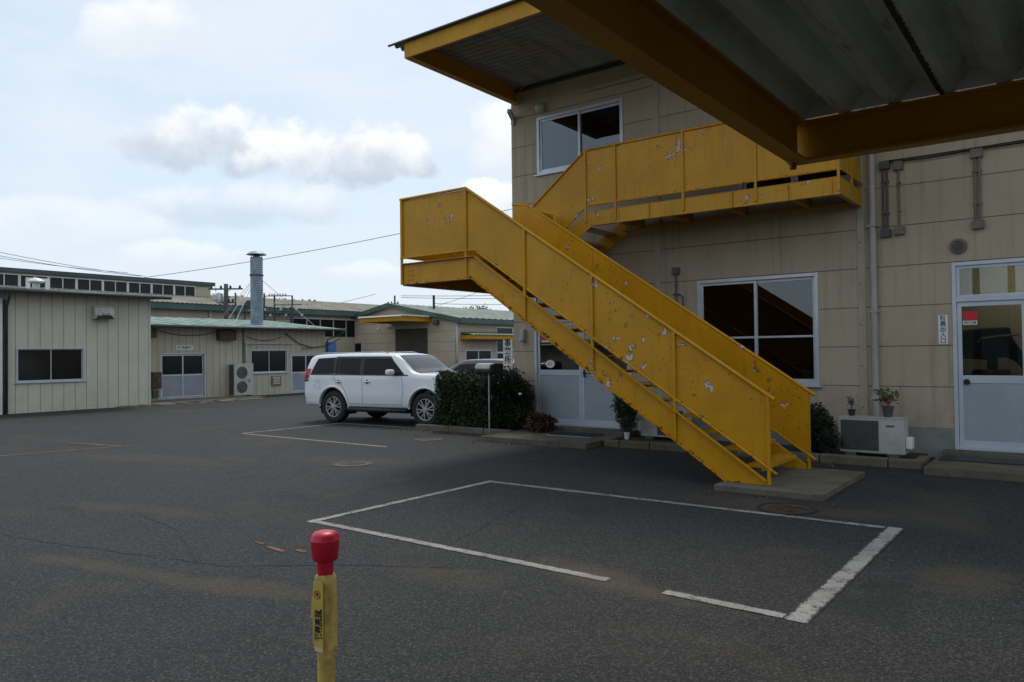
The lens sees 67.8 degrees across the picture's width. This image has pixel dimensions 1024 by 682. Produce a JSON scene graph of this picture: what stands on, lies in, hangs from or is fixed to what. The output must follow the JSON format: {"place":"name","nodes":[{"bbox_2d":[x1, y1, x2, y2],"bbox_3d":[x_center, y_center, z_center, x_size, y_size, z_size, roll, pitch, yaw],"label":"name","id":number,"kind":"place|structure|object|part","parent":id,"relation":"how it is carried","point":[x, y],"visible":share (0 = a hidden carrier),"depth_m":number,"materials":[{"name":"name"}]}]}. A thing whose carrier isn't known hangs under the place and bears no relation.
{"place":"outdoors","nodes":[
{"label":"outdoors","id":0,"kind":"place"},
{"bbox_2d":[0,298,2,414],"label":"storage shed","id":1,"kind":"structure","parent":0,"point":[1,373],"depth_m":23.61,"materials":[{"name":"beige metal"}]},
{"bbox_2d":[2,258,127,272],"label":"power line","id":2,"kind":"object","parent":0,"point":[61,266],"visible":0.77,"depth_m":47.61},
{"bbox_2d":[2,256,136,275],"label":"power line","id":3,"kind":"object","parent":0,"point":[69,267],"visible":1,"depth_m":47.68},
{"bbox_2d":[0,252,141,275],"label":"power line","id":4,"kind":"object","parent":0,"point":[71,265],"visible":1,"depth_m":47.82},
{"bbox_2d":[0,0,511,310],"label":"sky","id":5,"kind":"structure","parent":0,"point":[146,138],"materials":[{"name":"white"}]},
{"bbox_2d":[401,297,494,298],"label":"power line","id":6,"kind":"object","parent":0,"point":[457,298],"visible":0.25,"depth_m":76.93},
{"bbox_2d":[0,393,1023,681],"bbox_3d":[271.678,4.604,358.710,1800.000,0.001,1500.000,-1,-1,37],"label":"ground","id":7,"kind":"structure","parent":0,"point":[932,591],"depth_m":6.24,"materials":[{"name":"grey asphalt"}]},
{"bbox_2d":[0,442,122,455],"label":"faded orange lines","id":8,"kind":"object","parent":7,"relation":"on","point":[76,449],"visible":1,"depth_m":14.53,"materials":[{"name":"paint"}]},
{"bbox_2d":[0,286,171,413],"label":"storage shed","id":9,"kind":"structure","parent":7,"relation":"on","point":[64,350],"depth_m":25.41,"materials":[{"name":"metal"}]},
{"bbox_2d":[27,278,44,288],"bbox_3d":[-16.019,-1.881,25.630,0.500,0.500,0.500,-1,-1,37],"label":"roof vent","id":10,"kind":"object","parent":9,"relation":"on","point":[36,282],"visible":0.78,"depth_m":25.52,"materials":[{"name":"metal"}]},
{"bbox_2d":[14,348,83,383],"bbox_3d":[-15.053,0.791,24.865,0.160,1.130,2.140,-1,-1,37],"label":"window","id":11,"kind":"structure","parent":9,"relation":"in","point":[33,365],"depth_m":24.83,"materials":[{"name":"glass"}]},
{"bbox_2d":[1,417,321,477],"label":"asphalt seam","id":12,"kind":"object","parent":7,"relation":"on","point":[152,442],"visible":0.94,"depth_m":15.19,"materials":[{"name":"black asphalt"}]},
{"bbox_2d":[0,267,378,353],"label":"long factory","id":13,"kind":"structure","parent":7,"relation":"on","point":[193,299],"depth_m":55.97,"materials":[{"name":"white paint"}]},
{"bbox_2d":[0,273,18,285],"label":"window","id":14,"kind":"structure","parent":13,"relation":"in","point":[7,279],"depth_m":48.76,"materials":[{"name":"black glass"}]},
{"bbox_2d":[19,274,48,287],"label":"window","id":15,"kind":"structure","parent":13,"relation":"in","point":[22,277],"depth_m":49.55,"materials":[{"name":"white paint"}]},
{"bbox_2d":[26,277,49,289],"bbox_3d":[-20.406,-1.609,32.776,0.130,2.200,0.900,-1,-1,37],"label":"white frame","id":16,"kind":"object","parent":13,"relation":"attached to","point":[47,283],"visible":0.3,"depth_m":33.00,"materials":[{"name":"paint"}]},
{"bbox_2d":[49,276,75,288],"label":"window","id":17,"kind":"structure","parent":13,"relation":"in","point":[55,282],"depth_m":51.25,"materials":[{"name":"black glass"}]},
{"bbox_2d":[76,278,102,290],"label":"window","id":18,"kind":"structure","parent":13,"relation":"in","point":[81,283],"depth_m":52.63,"materials":[{"name":"glass"}]},
{"bbox_2d":[103,280,127,291],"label":"window","id":19,"kind":"structure","parent":13,"relation":"in","point":[108,285],"depth_m":54.03,"materials":[{"name":"black glass"}]},
{"bbox_2d":[128,282,151,293],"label":"window","id":20,"kind":"structure","parent":13,"relation":"in","point":[135,287],"depth_m":55.42,"materials":[{"name":"glass"}]},
{"bbox_2d":[152,283,173,294],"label":"window","id":21,"kind":"structure","parent":13,"relation":"in","point":[166,289],"depth_m":56.81,"materials":[{"name":"black glass"}]},
{"bbox_2d":[174,285,195,295],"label":"window","id":22,"kind":"structure","parent":13,"relation":"in","point":[184,290],"depth_m":58.20,"materials":[{"name":"black glass"}]},
{"bbox_2d":[296,318,354,320],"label":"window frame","id":23,"kind":"structure","parent":13,"relation":"in","point":[296,318],"depth_m":62.71,"materials":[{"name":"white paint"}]},
{"bbox_2d":[145,209,510,277],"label":"power line","id":24,"kind":"object","parent":13,"relation":"attached to","point":[286,255],"visible":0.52,"depth_m":52.78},
{"bbox_2d":[116,398,262,407],"bbox_3d":[-11.775,2.288,28.436,1.145,0.059,5.838,-1,-1,37],"label":"broken concrete edge","id":25,"kind":"object","parent":7,"relation":"on","point":[172,403],"visible":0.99,"depth_m":28.07,"materials":[{"name":"grey concrete"}]},
{"bbox_2d":[151,396,265,404],"bbox_3d":[-12.384,2.353,30.088,1.750,0.100,4.950,-1,-1,37],"label":"shed apron","id":26,"kind":"object","parent":7,"relation":"on","point":[201,399],"visible":0.51,"depth_m":30.03,"materials":[{"name":"concrete"}]},
{"bbox_2d":[208,284,242,318],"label":"utility pole","id":27,"kind":"object","parent":7,"relation":"on","point":[219,298],"visible":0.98,"depth_m":47.92,"materials":[{"name":"concrete"}]},
{"bbox_2d":[229,363,252,395],"bbox_3d":[-11.627,1.679,32.725,0.400,1.420,0.960,-1,-1,37],"label":"air conditioner","id":28,"kind":"object","parent":7,"relation":"on","point":[240,379],"visible":0.96,"depth_m":32.50,"materials":[{"name":"metal"}]},
{"bbox_2d":[151,317,345,400],"bbox_3d":[-14.044,0.636,34.840,7.335,3.635,10.400,-1,-1,37],"label":"workshop annex","id":29,"kind":"object","parent":7,"relation":"on","point":[276,355],"visible":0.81,"depth_m":32.48,"materials":[{"name":"metal"}]},
{"bbox_2d":[160,353,205,399],"bbox_3d":[-13.367,1.414,30.915,0.120,1.830,1.930,-1,-1,37],"label":"sliding door","id":30,"kind":"structure","parent":29,"relation":"in","point":[184,376],"depth_m":30.90,"materials":[{"name":"metal"}]},
{"bbox_2d":[176,345,192,349],"bbox_3d":[-13.306,0.268,30.947,0.020,0.180,0.720,-1,-1,37],"label":"door sign","id":31,"kind":"object","parent":29,"relation":"attached to","point":[184,347],"visible":1,"depth_m":30.94,"materials":[{"name":"white plastic"}]},
{"bbox_2d":[222,251,315,326],"bbox_3d":[-12.767,-2.357,35.779,5.564,3.580,4.418,-1,-1,37],"label":"chimney stack","id":32,"kind":"object","parent":29,"relation":"on","point":[256,275],"visible":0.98,"depth_m":34.85,"materials":[{"name":"grey metal"}]},
{"bbox_2d":[250,350,288,373],"bbox_3d":[-10.898,0.920,34.161,0.160,1.070,2.020,-1,-1,37],"label":"window","id":33,"kind":"structure","parent":29,"relation":"in","point":[264,361],"depth_m":34.22,"materials":[{"name":"glass"}]},
{"bbox_2d":[291,354,320,392],"bbox_3d":[-9.690,1.498,35.769,0.120,1.800,1.750,-1,-1,37],"label":"sliding door","id":34,"kind":"structure","parent":29,"relation":"in","point":[299,362],"depth_m":35.45,"materials":[{"name":"metal"}]},
{"bbox_2d":[1,481,540,567],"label":"asphalt seam","id":35,"kind":"object","parent":7,"relation":"on","point":[251,565],"visible":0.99,"depth_m":6.68,"materials":[{"name":"black asphalt"}]},
{"bbox_2d":[235,293,308,322],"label":"switch frame","id":36,"kind":"object","parent":7,"relation":"on","point":[247,306],"visible":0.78,"depth_m":44.93,"materials":[{"name":"metal"}]},
{"bbox_2d":[254,541,306,551],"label":"orange paint marks","id":37,"kind":"object","parent":7,"relation":"on","point":[276,548],"visible":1,"depth_m":6.73},
{"bbox_2d":[310,529,339,681],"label":"bollard","id":38,"kind":"object","parent":7,"relation":"on","point":[324,547],"visible":1,"depth_m":2.69,"materials":[{"name":"yellow paint"}]},
{"bbox_2d":[242,423,409,446],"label":"parking bay lines","id":39,"kind":"object","parent":7,"relation":"on","point":[322,440],"visible":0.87,"depth_m":16.40,"materials":[{"name":"white paint"}]},
{"bbox_2d":[325,342,335,353],"bbox_3d":[-9.722,1.268,40.217,0.710,2.450,0.600,-1,-1,37],"label":"vending machine","id":40,"kind":"object","parent":7,"relation":"on","point":[331,348],"visible":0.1,"depth_m":39.97,"materials":[{"name":"blue metal"}]},
{"bbox_2d":[332,461,372,466],"bbox_3d":[-2.508,1.935,11.969,0.626,0.033,0.626,-1,-1,37],"label":"manhole cover","id":41,"kind":"object","parent":7,"relation":"on","point":[351,463],"visible":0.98,"depth_m":11.92,"materials":[{"name":"metal"}]},
{"bbox_2d":[305,351,455,423],"bbox_3d":[-2.889,1.167,19.521,4.909,1.794,2.403,-1,-1,30],"label":"parked car","id":42,"kind":"object","parent":7,"relation":"on","point":[340,387],"visible":0.73,"depth_m":18.92,"materials":[{"name":"white paint"}]},
{"bbox_3d":[-4.867,0.641,19.698,0.803,0.423,0.149,-1,-1,30],"label":"side window","id":43,"kind":"part","parent":42,"relation":"part of","materials":[{"name":"black glass"}]},
{"bbox_3d":[-4.129,0.623,19.270,0.884,0.434,0.150,-1,-1,30],"label":"side window","id":44,"kind":"part","parent":42,"relation":"part of","materials":[{"name":"black glass"}]},
{"bbox_3d":[-3.139,0.606,18.696,1.342,0.442,0.148,-1,-1,30],"label":"side window","id":45,"kind":"part","parent":42,"relation":"part of","materials":[{"name":"black glass"}]},
{"bbox_2d":[414,438,442,440],"bbox_3d":[-1.669,1.982,15.297,0.580,0.033,0.580,-1,-1,37],"label":"manhole cover","id":46,"kind":"object","parent":7,"relation":"on","point":[427,439],"visible":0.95,"depth_m":15.20,"materials":[{"name":"metal"}]},
{"bbox_2d":[351,295,513,367],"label":"gable factory","id":47,"kind":"structure","parent":7,"relation":"on","point":[448,337],"depth_m":60.72,"materials":[{"name":"metal"}]},
{"bbox_2d":[354,341,361,351],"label":"window","id":48,"kind":"structure","parent":47,"relation":"in","point":[358,345],"depth_m":64.85,"materials":[{"name":"glass"}]},
{"bbox_2d":[433,303,502,304],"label":"power line","id":49,"kind":"object","parent":47,"relation":"attached to","point":[475,304],"visible":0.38,"depth_m":66.92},
{"bbox_2d":[465,350,491,359],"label":"window","id":50,"kind":"structure","parent":47,"relation":"in","point":[469,354],"depth_m":59.86,"materials":[{"name":"glass"}]},
{"bbox_2d":[496,327,512,358],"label":"window","id":51,"kind":"structure","parent":47,"relation":"in","point":[499,342],"depth_m":62.21,"materials":[{"name":"metal"}]},
{"bbox_2d":[416,424,512,434],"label":"curb","id":52,"kind":"structure","parent":7,"relation":"on","point":[473,430],"depth_m":16.59,"materials":[{"name":"concrete"}]},
{"bbox_2d":[463,303,490,309],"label":"tree","id":53,"kind":"object","parent":7,"relation":"on","point":[483,306],"visible":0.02,"depth_m":90.54,"materials":[{"name":"green plant"}]},
{"bbox_2d":[430,424,524,430],"bbox_3d":[-0.462,1.986,17.445,2.730,0.130,1.918,-1,-1,37],"label":"hedge bed","id":54,"kind":"object","parent":7,"relation":"on","point":[520,428],"depth_m":16.51,"materials":[{"name":"soil"}]},
{"bbox_2d":[433,366,499,428],"bbox_3d":[-0.738,1.336,17.250,1.964,1.506,1.562,-1,-1,37],"label":"hedge","id":55,"kind":"object","parent":54,"relation":"on","point":[457,395],"visible":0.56,"depth_m":16.89,"materials":[{"name":"green plant"}]},
{"bbox_2d":[449,359,513,371],"bbox_3d":[-1.056,1.332,23.636,4.100,1.561,1.771,-1,-1,33],"label":"parked car","id":56,"kind":"object","parent":7,"relation":"on","point":[465,365],"visible":0.09,"depth_m":22.98,"materials":[{"name":"blue paint"}]},
{"bbox_3d":[-1.436,0.897,23.002,1.377,0.439,0.187,-1,-1,33],"label":"side window","id":57,"kind":"part","parent":56,"relation":"part of","materials":[{"name":"black glass"}]},
{"bbox_2d":[475,363,502,432],"bbox_3d":[-0.481,1.187,15.934,0.515,1.457,0.372,-2,-1,43],"label":"mailbox","id":58,"kind":"object","parent":7,"relation":"on","point":[488,368],"visible":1,"depth_m":15.84,"materials":[{"name":"metal"}]},
{"bbox_2d":[489,363,502,373],"bbox_3d":[-0.320,0.571,15.787,0.054,0.234,0.372,-2,-1,43],"label":"front door","id":59,"kind":"structure","parent":58,"relation":"in","point":[494,368],"depth_m":15.75,"materials":[{"name":"black plastic"}]},
{"bbox_2d":[474,366,535,429],"bbox_3d":[-0.176,1.260,16.384,1.604,1.472,1.024,-1,-1,37],"label":"shrub","id":60,"kind":"object","parent":7,"relation":"on","point":[512,397],"visible":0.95,"depth_m":16.10,"materials":[{"name":"green plant"}]},
{"bbox_2d":[480,429,622,448],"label":"entrance platform","id":61,"kind":"structure","parent":7,"relation":"on","point":[524,436],"depth_m":14.38,"materials":[{"name":"concrete"}]},
{"bbox_2d":[523,411,558,432],"bbox_3d":[0.567,1.680,15.534,0.830,0.508,0.652,-1,-1,37],"label":"shrub","id":62,"kind":"object","parent":61,"relation":"on","point":[537,422],"visible":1,"depth_m":15.43,"materials":[{"name":"red plant"}]},
{"bbox_2d":[545,431,604,437],"bbox_3d":[1.243,1.826,14.881,1.050,0.021,0.550,-1,-1,37],"label":"doormat","id":63,"kind":"object","parent":61,"relation":"on","point":[576,434],"visible":1,"depth_m":14.78,"materials":[{"name":"rubber"}]},
{"bbox_2d":[547,425,638,436],"bbox_3d":[1.456,1.889,15.716,2.520,0.220,0.560,-1,-1,37],"label":"entrance door step","id":64,"kind":"object","parent":7,"relation":"on","point":[634,433],"visible":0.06,"depth_m":15.30,"materials":[{"name":"concrete"}]},
{"bbox_2d":[306,480,903,623],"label":"parking bay lines","id":65,"kind":"object","parent":7,"relation":"on","point":[808,609],"visible":1,"depth_m":5.96,"materials":[{"name":"white paint"}]},
{"bbox_2d":[400,429,919,505],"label":"leaf litter","id":66,"kind":"object","parent":7,"relation":"on","point":[642,451],"visible":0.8,"depth_m":13.06,"materials":[{"name":"brown plant"}]},
{"bbox_2d":[491,481,885,527],"bbox_3d":[1.656,1.824,8.691,4.750,0.001,0.125,-1,-1,37],"label":"parking bay back line","id":67,"kind":"object","parent":7,"relation":"on","point":[755,512],"visible":1,"depth_m":8.34,"materials":[{"name":"white paint"}]},
{"bbox_2d":[507,64,1023,457],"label":"office building","id":68,"kind":"structure","parent":7,"relation":"on","point":[831,307],"depth_m":12.74,"materials":[{"name":"concrete"}]},
{"bbox_2d":[388,0,625,104],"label":"roof canopy","id":69,"kind":"object","parent":68,"relation":"attached to","point":[508,51],"visible":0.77,"depth_m":14.67,"materials":[{"name":"grey metal"}]},
{"bbox_2d":[503,339,513,369],"bbox_3d":[-0.080,0.302,16.971,0.278,0.711,0.034,-1,-1,37],"label":"office sign","id":70,"kind":"object","parent":68,"relation":"attached to","point":[508,345],"visible":0.98,"depth_m":16.95,"materials":[{"name":"metal"}]},
{"bbox_2d":[534,98,622,176],"bbox_3d":[1.402,-4.228,15.932,2.210,1.280,0.160,-1,-1,37],"label":"window","id":71,"kind":"structure","parent":68,"relation":"in","point":[562,137],"depth_m":16.01,"materials":[{"name":"glass"}]},
{"bbox_2d":[534,298,632,429],"bbox_3d":[1.467,0.391,15.877,2.360,2.780,0.160,-1,-1,37],"label":"entrance door","id":72,"kind":"structure","parent":68,"relation":"in","point":[564,390],"depth_m":16.05,"materials":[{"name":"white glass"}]},
{"bbox_2d":[697,272,822,387],"bbox_3d":[4.371,-0.170,13.651,2.280,1.960,0.160,-1,-1,37],"label":"window","id":73,"kind":"structure","parent":68,"relation":"in","point":[775,317],"depth_m":13.50,"materials":[{"name":"glass"}]},
{"bbox_2d":[739,170,853,189],"bbox_3d":[4.931,-3.563,13.298,1.950,2.140,0.140,-1,-1,37],"label":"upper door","id":74,"kind":"structure","parent":68,"relation":"in","point":[827,174],"depth_m":13.24,"materials":[{"name":"glass"}]},
{"bbox_2d":[938,315,947,343],"bbox_3d":[6.708,-0.178,11.849,0.130,0.451,0.010,-1,-1,37],"label":"wall sign","id":75,"kind":"object","parent":68,"relation":"attached to","point":[943,328],"visible":1,"depth_m":11.85,"materials":[{"name":"white plastic"}]},
{"bbox_2d":[951,258,1023,452],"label":"side door","id":76,"kind":"structure","parent":68,"relation":"in","point":[988,295],"depth_m":11.51,"materials":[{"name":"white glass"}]},
{"bbox_2d":[604,439,929,469],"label":"kerb stones","id":77,"kind":"object","parent":7,"relation":"on","point":[920,462],"visible":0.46,"depth_m":11.47,"materials":[{"name":"concrete"}]},
{"bbox_2d":[621,436,927,458],"bbox_3d":[4.136,1.867,12.967,5.030,0.110,1.287,-1,-1,37],"label":"flower bed","id":78,"kind":"object","parent":7,"relation":"on","point":[909,455],"visible":0.14,"depth_m":12.76,"materials":[{"name":"soil"}]},
{"bbox_2d":[610,393,638,439],"bbox_3d":[2.092,1.324,14.230,0.703,1.089,0.738,-1,-1,37],"label":"potted plant","id":79,"kind":"object","parent":78,"relation":"on","point":[626,413],"visible":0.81,"depth_m":14.21,"materials":[{"name":"green plant"}]},
{"bbox_2d":[638,406,691,439],"bbox_3d":[2.858,1.543,14.315,0.998,0.612,0.322,-1,-1,37],"label":"air conditioner","id":80,"kind":"object","parent":78,"relation":"on","point":[649,430],"visible":0.16,"depth_m":14.32,"materials":[{"name":"white paint"}]},
{"bbox_2d":[810,402,843,453],"bbox_3d":[4.871,1.436,12.194,0.689,0.932,0.904,-1,-1,7],"label":"shrub","id":81,"kind":"object","parent":78,"relation":"on","point":[823,439],"visible":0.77,"depth_m":12.06,"materials":[{"name":"green plant"}]},
{"bbox_2d":[838,415,913,457],"bbox_3d":[5.618,1.470,11.755,1.028,0.607,0.332,-1,-1,37],"label":"air conditioner","id":82,"kind":"object","parent":78,"relation":"on","point":[876,435],"visible":0.99,"depth_m":11.62,"materials":[{"name":"white paint"}]},
{"bbox_2d":[845,396,855,415],"bbox_3d":[5.345,1.000,11.986,0.174,0.348,0.199,-1,-1,1],"label":"potted plant","id":83,"kind":"object","parent":82,"relation":"on","point":[851,411],"visible":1,"depth_m":11.95,"materials":[{"name":"green plant"}]},
{"bbox_2d":[873,386,900,416],"bbox_3d":[5.734,0.915,11.658,0.391,0.498,0.334,-1,-1,37],"label":"potted plant","id":84,"kind":"object","parent":82,"relation":"on","point":[887,410],"visible":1,"depth_m":11.64,"materials":[{"name":"green plant"}]},
{"bbox_2d":[756,502,817,514],"bbox_3d":[2.954,1.808,8.185,0.626,0.033,0.626,-1,-1,37],"label":"manhole cover","id":85,"kind":"object","parent":7,"relation":"on","point":[787,508],"visible":0.93,"depth_m":8.14,"materials":[{"name":"metal"}]},
{"bbox_2d":[714,466,864,500],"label":"stair foundation slab","id":86,"kind":"structure","parent":7,"relation":"on","point":[818,484],"depth_m":9.32,"materials":[{"name":"concrete"}]},
{"bbox_2d":[923,455,1023,481],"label":"side door platform","id":87,"kind":"structure","parent":7,"relation":"on","point":[990,471],"depth_m":10.14,"materials":[{"name":"concrete"}]},
{"bbox_2d":[939,455,1023,465],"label":"doormat","id":88,"kind":"object","parent":87,"relation":"on","point":[983,460],"visible":1,"depth_m":10.81,"materials":[{"name":"black plastic"}]},
{"bbox_2d":[942,449,1023,459],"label":"side door step","id":89,"kind":"object","parent":7,"relation":"on","point":[991,454],"visible":0.29,"depth_m":11.24,"materials":[{"name":"concrete"}]},
{"bbox_2d":[399,113,862,485],"bbox_3d":[1.930,-0.888,12.736,6.460,5.420,4.255,-1,-1,37],"label":"outdoor staircase","id":90,"kind":"structure","parent":0,"point":[740,397],"depth_m":11.70,"materials":[{"name":"yellow metal"}]},
{"bbox_2d":[523,0,1023,169],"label":"covered walkway roof","id":91,"kind":"structure","parent":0,"point":[774,77],"depth_m":3.50,"materials":[{"name":"yellow paint"}]}
]}

